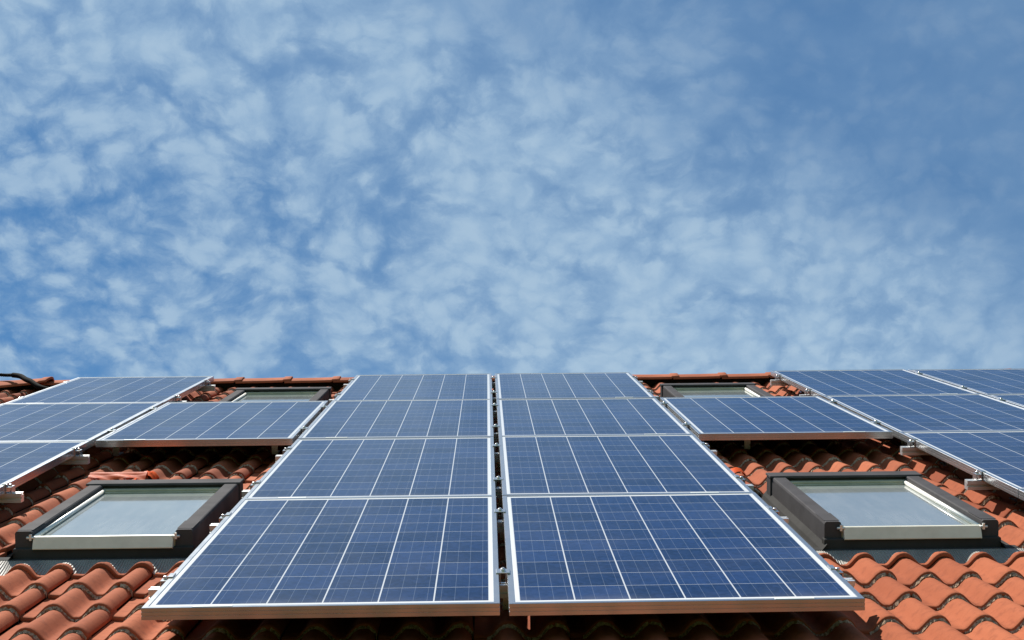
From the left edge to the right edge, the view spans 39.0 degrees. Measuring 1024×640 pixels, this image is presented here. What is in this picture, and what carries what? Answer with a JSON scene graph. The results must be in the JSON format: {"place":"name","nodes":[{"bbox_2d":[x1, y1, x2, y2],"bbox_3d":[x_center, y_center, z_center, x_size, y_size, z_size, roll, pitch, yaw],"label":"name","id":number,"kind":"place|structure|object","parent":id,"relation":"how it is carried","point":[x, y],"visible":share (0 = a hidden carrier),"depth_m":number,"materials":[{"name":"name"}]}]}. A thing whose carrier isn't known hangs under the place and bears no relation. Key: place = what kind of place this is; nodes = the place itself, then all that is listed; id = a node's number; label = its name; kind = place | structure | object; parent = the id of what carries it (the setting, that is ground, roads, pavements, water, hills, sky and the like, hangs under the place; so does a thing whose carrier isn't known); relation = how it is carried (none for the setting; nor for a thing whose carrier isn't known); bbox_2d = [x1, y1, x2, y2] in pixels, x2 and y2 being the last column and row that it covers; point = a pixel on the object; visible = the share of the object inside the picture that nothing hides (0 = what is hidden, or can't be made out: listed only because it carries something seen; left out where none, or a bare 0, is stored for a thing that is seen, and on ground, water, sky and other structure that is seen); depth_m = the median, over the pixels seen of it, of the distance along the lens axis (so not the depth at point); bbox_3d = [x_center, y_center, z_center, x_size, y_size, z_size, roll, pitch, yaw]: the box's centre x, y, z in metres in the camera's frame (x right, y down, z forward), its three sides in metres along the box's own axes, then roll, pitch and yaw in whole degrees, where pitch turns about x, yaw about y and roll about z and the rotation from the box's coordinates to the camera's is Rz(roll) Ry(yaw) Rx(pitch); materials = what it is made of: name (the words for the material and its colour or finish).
{"place":"outdoors","nodes":[
{"label":"outdoors","id":0,"kind":"place"},
{"bbox_2d":[0,0,1023,380],"label":"sky","id":1,"kind":"structure","parent":0,"point":[220,189],"materials":[{"name":"blue"}]},
{"label":"ground","id":2,"kind":"structure","parent":0,"visible":0},
{"bbox_2d":[0,368,1023,639],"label":"house","id":3,"kind":"structure","parent":2,"relation":"on","point":[102,542],"depth_m":5.23,"materials":[{"name":"tile"}]},
{"bbox_2d":[0,482,23,502],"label":"mounting rail","id":4,"kind":"object","parent":3,"relation":"attached to","point":[12,496],"visible":1,"depth_m":6.00,"materials":[{"name":"metal"}]},
{"bbox_2d":[0,441,89,495],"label":"solar panel","id":5,"kind":"object","parent":4,"relation":"attached to","point":[21,463],"visible":1,"depth_m":6.78,"materials":[{"name":"glass"}]},
{"bbox_2d":[0,373,48,389],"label":"cable conduit","id":6,"kind":"object","parent":3,"relation":"attached to","point":[33,383],"visible":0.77,"depth_m":10.61,"materials":[{"name":"black plastic"}]},
{"bbox_2d":[59,447,89,464],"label":"mounting rail","id":7,"kind":"object","parent":3,"relation":"attached to","point":[80,458],"visible":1,"depth_m":7.01,"materials":[{"name":"metal"}]},
{"bbox_2d":[19,395,186,401],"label":"mounting rail","id":8,"kind":"object","parent":3,"relation":"attached to","point":[178,396],"visible":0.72,"depth_m":9.30,"materials":[{"name":"metal"}]},
{"bbox_2d":[63,379,215,390],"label":"mounting rail","id":9,"kind":"object","parent":3,"relation":"attached to","point":[207,387],"visible":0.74,"depth_m":10.29,"materials":[{"name":"metal"}]},
{"bbox_2d":[4,376,213,403],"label":"solar panel","id":10,"kind":"object","parent":9,"relation":"attached to","point":[164,390],"visible":0.85,"depth_m":9.69,"materials":[{"name":"glass"}]},
{"bbox_2d":[343,375,642,390],"bbox_3d":[-0.133,0.471,10.352,2.130,0.152,0.136,-1,3,-1],"label":"mounting rail","id":11,"kind":"object","parent":3,"relation":"attached to","point":[493,385],"visible":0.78,"depth_m":10.29,"materials":[{"name":"metal"}]},
{"bbox_2d":[329,390,658,410],"bbox_3d":[-0.116,0.527,9.394,2.130,0.152,0.136,-1,3,-1],"label":"mounting rail","id":12,"kind":"object","parent":3,"relation":"attached to","point":[493,399],"visible":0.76,"depth_m":9.33,"materials":[{"name":"metal"}]},
{"bbox_2d":[334,374,492,403],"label":"solar panel","id":13,"kind":"object","parent":12,"relation":"attached to","point":[417,386],"visible":0.89,"depth_m":9.73,"materials":[{"name":"glass"}]},
{"bbox_2d":[495,372,655,403],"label":"solar panel","id":14,"kind":"object","parent":12,"relation":"attached to","point":[564,385],"visible":0.91,"depth_m":9.71,"materials":[{"name":"glass"}]},
{"bbox_2d":[275,442,716,467],"bbox_3d":[-0.074,0.667,7.039,2.130,0.152,0.136,-1,3,-1],"label":"mounting rail","id":15,"kind":"object","parent":3,"relation":"attached to","point":[496,457],"visible":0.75,"depth_m":6.98,"materials":[{"name":"metal"}]},
{"bbox_2d":[242,475,753,506],"bbox_3d":[-0.057,0.724,6.080,2.130,0.152,0.136,-1,3,-1],"label":"mounting rail","id":16,"kind":"object","parent":3,"relation":"attached to","point":[498,493],"visible":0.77,"depth_m":6.03,"materials":[{"name":"metal"}]},
{"bbox_2d":[243,437,495,498],"bbox_3d":[-0.573,0.660,6.480,0.990,0.038,1.650,-1,3,-1],"label":"solar panel","id":17,"kind":"object","parent":16,"relation":"attached to","point":[383,467],"visible":0.82,"depth_m":6.34,"materials":[{"name":"glass"}]},
{"bbox_2d":[499,434,752,502],"bbox_3d":[0.443,0.648,6.498,0.990,0.038,1.650,0,3,-1],"label":"solar panel","id":18,"kind":"object","parent":16,"relation":"attached to","point":[599,464],"visible":0.88,"depth_m":6.35,"materials":[{"name":"glass"}]},
{"bbox_2d":[209,506,788,539],"bbox_3d":[-0.045,0.765,5.382,2.130,0.152,0.136,-1,3,-1],"label":"mounting rail","id":19,"kind":"object","parent":3,"relation":"attached to","point":[500,526],"visible":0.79,"depth_m":5.33,"materials":[{"name":"metal"}]},
{"bbox_2d":[94,420,906,455],"bbox_3d":[0.421,0.621,7.746,7.208,0.152,0.136,-1,3,-1],"label":"mounting rail","id":20,"kind":"object","parent":3,"relation":"attached to","point":[275,450],"visible":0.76,"depth_m":7.69,"materials":[{"name":"metal"}]},
{"bbox_2d":[0,402,162,446],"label":"solar panel","id":21,"kind":"object","parent":20,"relation":"attached to","point":[92,423],"visible":0.84,"depth_m":8.14,"materials":[{"name":"glass"}]},
{"bbox_2d":[95,401,327,446],"bbox_3d":[-1.617,0.569,8.120,0.990,0.036,1.650,-1,3,-1],"label":"solar panel","id":22,"kind":"object","parent":20,"relation":"attached to","point":[251,423],"visible":0.98,"depth_m":7.86,"materials":[{"name":"glass"}]},
{"bbox_2d":[298,399,493,438],"bbox_3d":[-0.602,0.559,8.139,0.990,0.038,1.650,0,3,-1],"label":"solar panel","id":23,"kind":"object","parent":20,"relation":"attached to","point":[341,419],"visible":0.87,"depth_m":8.01,"materials":[{"name":"glass"}]},
{"bbox_2d":[496,398,692,436],"bbox_3d":[0.413,0.551,8.156,0.990,0.037,1.650,-1,3,-1],"label":"solar panel","id":24,"kind":"object","parent":20,"relation":"attached to","point":[591,416],"visible":0.88,"depth_m":8.04,"materials":[{"name":"glass"}]},
{"bbox_2d":[660,396,892,440],"bbox_3d":[1.428,0.541,8.173,0.990,0.036,1.650,-1,3,-1],"label":"solar panel","id":25,"kind":"object","parent":20,"relation":"attached to","point":[766,418],"visible":0.98,"depth_m":7.91,"materials":[{"name":"glass"}]},
{"bbox_2d":[823,394,1023,438],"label":"solar panel","id":26,"kind":"object","parent":20,"relation":"attached to","point":[895,414],"visible":0.81,"depth_m":8.16,"materials":[{"name":"glass"}]},
{"bbox_2d":[985,394,1023,407],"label":"solar panel","id":27,"kind":"object","parent":20,"relation":"attached to","point":[1016,399],"visible":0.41,"depth_m":8.85,"materials":[{"name":"glass"}]},
{"bbox_2d":[148,565,854,609],"bbox_3d":[-0.028,0.822,4.424,2.130,0.152,0.136,-1,3,-1],"label":"mounting rail","id":28,"kind":"object","parent":3,"relation":"attached to","point":[503,590],"visible":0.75,"depth_m":4.37,"materials":[{"name":"metal"}]},
{"bbox_2d":[141,495,499,619],"bbox_3d":[-0.543,0.756,4.825,0.990,0.036,1.650,-1,3,-1],"label":"solar panel","id":29,"kind":"object","parent":28,"relation":"attached to","point":[326,557],"visible":1,"depth_m":4.53,"materials":[{"name":"glass"}]},
{"bbox_2d":[503,492,864,615],"bbox_3d":[0.473,0.747,4.842,0.990,0.036,1.650,-1,3,-1],"label":"solar panel","id":30,"kind":"object","parent":28,"relation":"attached to","point":[600,554],"visible":1,"depth_m":4.54,"materials":[{"name":"glass"}]},
{"bbox_2d":[149,398,1005,417],"bbox_3d":[0.404,0.564,8.704,7.208,0.152,0.136,-1,3,-1],"label":"mounting rail","id":31,"kind":"object","parent":3,"relation":"attached to","point":[496,405],"visible":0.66,"depth_m":8.64,"materials":[{"name":"metal"}]},
{"bbox_2d":[770,371,922,393],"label":"mounting rail","id":32,"kind":"object","parent":3,"relation":"attached to","point":[776,382],"visible":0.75,"depth_m":10.33,"materials":[{"name":"metal"}]},
{"bbox_2d":[799,385,967,395],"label":"mounting rail","id":33,"kind":"object","parent":3,"relation":"attached to","point":[805,392],"visible":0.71,"depth_m":9.38,"materials":[{"name":"metal"}]},
{"bbox_2d":[771,369,979,397],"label":"solar panel","id":34,"kind":"object","parent":33,"relation":"attached to","point":[821,383],"visible":0.9,"depth_m":9.76,"materials":[{"name":"glass"}]},
{"bbox_2d":[908,369,1023,394],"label":"solar panel","id":35,"kind":"object","parent":33,"relation":"attached to","point":[995,381],"visible":0.65,"depth_m":10.00,"materials":[{"name":"glass"}]},
{"bbox_2d":[900,438,950,465],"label":"mounting rail","id":36,"kind":"object","parent":3,"relation":"attached to","point":[908,449],"visible":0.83,"depth_m":7.07,"materials":[{"name":"metal"}]},
{"bbox_2d":[964,470,1022,502],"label":"mounting rail","id":37,"kind":"object","parent":3,"relation":"attached to","point":[975,483],"visible":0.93,"depth_m":6.12,"materials":[{"name":"metal"}]},
{"bbox_2d":[899,431,1023,497],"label":"solar panel","id":38,"kind":"object","parent":37,"relation":"attached to","point":[997,457],"visible":0.99,"depth_m":6.70,"materials":[{"name":"glass"}]},
{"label":"rail","id":39,"kind":"object","parent":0,"visible":0},
{"bbox_2d":[1019,490,1023,500],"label":"solar panel","id":40,"kind":"object","parent":39,"relation":"attached to","point":[1021,494],"visible":1,"depth_m":5.66,"materials":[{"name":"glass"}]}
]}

